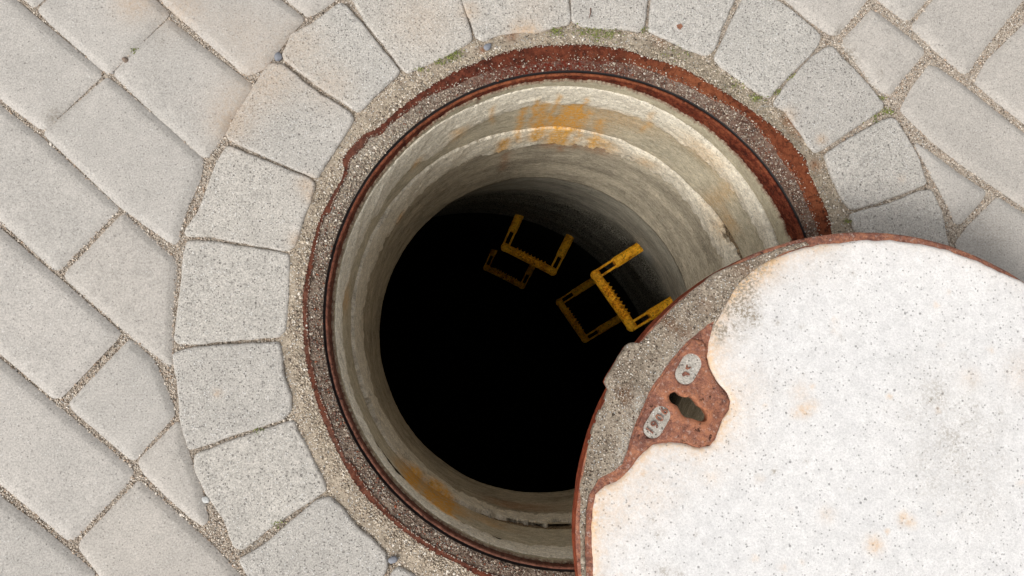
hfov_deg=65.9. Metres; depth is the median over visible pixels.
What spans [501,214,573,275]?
step iron
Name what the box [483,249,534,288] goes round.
step iron
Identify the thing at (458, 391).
manhole
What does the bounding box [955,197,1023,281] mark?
paving stone
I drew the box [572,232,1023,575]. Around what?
manhole cover
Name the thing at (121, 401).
paving stone
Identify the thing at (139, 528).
paving stone
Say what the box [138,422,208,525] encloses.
paving stone
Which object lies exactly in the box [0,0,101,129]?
paving stone
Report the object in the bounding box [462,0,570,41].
ring paving stone
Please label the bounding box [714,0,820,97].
ring paving stone
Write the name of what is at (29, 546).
paving stone
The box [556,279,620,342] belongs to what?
step iron
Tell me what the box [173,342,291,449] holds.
ring paving stone
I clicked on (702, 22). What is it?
ring paving stone
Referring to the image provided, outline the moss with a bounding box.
[130,23,894,528]
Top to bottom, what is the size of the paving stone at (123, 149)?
0.050 m
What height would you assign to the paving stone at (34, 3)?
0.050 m
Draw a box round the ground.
[0,0,1023,575]
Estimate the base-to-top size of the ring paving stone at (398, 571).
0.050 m
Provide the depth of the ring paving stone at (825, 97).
1.06 m
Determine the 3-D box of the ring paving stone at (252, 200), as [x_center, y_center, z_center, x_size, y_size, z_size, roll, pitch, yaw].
[-0.329,-0.098,1.022,0.135,0.050,0.128,22,83,-1]
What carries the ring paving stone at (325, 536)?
on the ground
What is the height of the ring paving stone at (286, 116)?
0.051 m
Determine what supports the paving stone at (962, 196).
on the ground
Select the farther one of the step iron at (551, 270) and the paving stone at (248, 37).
the step iron at (551, 270)
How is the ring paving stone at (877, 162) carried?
on the ground
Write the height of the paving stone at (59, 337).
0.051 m
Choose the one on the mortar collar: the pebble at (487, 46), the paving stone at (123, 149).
the pebble at (487, 46)
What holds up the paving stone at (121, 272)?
on the ground
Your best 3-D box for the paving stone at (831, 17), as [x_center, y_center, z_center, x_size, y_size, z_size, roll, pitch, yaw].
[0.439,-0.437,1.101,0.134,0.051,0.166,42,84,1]
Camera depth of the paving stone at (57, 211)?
0.99 m
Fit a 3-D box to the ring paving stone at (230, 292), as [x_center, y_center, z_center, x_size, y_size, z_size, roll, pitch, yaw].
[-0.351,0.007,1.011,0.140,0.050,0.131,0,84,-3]
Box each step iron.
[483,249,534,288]
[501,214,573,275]
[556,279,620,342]
[590,243,672,331]
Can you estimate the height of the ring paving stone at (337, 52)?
0.051 m
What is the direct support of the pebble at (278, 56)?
on the ground
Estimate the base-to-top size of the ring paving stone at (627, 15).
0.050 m
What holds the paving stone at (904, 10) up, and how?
on the ground
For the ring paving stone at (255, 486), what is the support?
on the ground
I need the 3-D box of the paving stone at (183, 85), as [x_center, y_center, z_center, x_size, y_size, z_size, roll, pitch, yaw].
[-0.419,-0.256,1.033,0.166,0.050,0.114,39,83,1]
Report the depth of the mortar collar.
1.01 m
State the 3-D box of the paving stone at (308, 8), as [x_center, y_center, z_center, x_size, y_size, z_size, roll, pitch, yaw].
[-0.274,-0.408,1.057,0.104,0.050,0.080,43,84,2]
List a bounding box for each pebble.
[202,496,209,502]
[274,52,282,60]
[388,556,397,563]
[483,43,490,50]
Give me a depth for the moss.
1.05 m
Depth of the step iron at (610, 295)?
1.74 m
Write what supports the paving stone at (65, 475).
on the ground
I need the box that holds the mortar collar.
[257,21,860,575]
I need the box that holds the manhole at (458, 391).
[302,43,833,575]
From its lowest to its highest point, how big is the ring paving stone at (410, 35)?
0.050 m
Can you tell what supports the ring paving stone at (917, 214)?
on the ground
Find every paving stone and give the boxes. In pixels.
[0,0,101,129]
[0,104,118,270]
[0,228,120,398]
[0,358,133,539]
[0,495,94,575]
[24,0,44,7]
[38,0,168,73]
[45,78,203,244]
[65,214,177,365]
[69,340,174,459]
[79,481,241,575]
[114,20,252,157]
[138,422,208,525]
[161,0,303,75]
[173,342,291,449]
[174,240,289,344]
[185,146,315,251]
[194,420,326,549]
[226,63,353,177]
[240,496,388,575]
[282,3,399,112]
[286,0,335,17]
[352,0,472,73]
[390,566,416,575]
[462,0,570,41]
[571,0,647,32]
[648,0,734,55]
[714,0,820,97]
[773,46,883,152]
[784,0,866,35]
[824,118,925,209]
[841,10,923,94]
[849,190,947,244]
[878,0,926,20]
[900,66,1023,206]
[911,0,1022,73]
[913,143,985,224]
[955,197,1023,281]
[974,24,1023,124]
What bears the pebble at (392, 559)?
on the mortar collar
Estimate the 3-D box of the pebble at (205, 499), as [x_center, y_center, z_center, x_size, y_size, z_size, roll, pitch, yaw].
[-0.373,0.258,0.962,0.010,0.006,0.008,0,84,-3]
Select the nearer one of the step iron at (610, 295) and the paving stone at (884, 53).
the paving stone at (884, 53)
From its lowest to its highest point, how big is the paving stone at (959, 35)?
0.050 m
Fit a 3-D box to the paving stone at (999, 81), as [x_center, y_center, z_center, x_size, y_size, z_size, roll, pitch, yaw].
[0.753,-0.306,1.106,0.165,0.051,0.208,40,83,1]
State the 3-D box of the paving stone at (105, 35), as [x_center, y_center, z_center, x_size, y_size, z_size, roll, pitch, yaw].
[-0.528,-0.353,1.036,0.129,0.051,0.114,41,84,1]
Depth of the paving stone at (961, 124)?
1.06 m
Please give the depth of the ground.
1.02 m

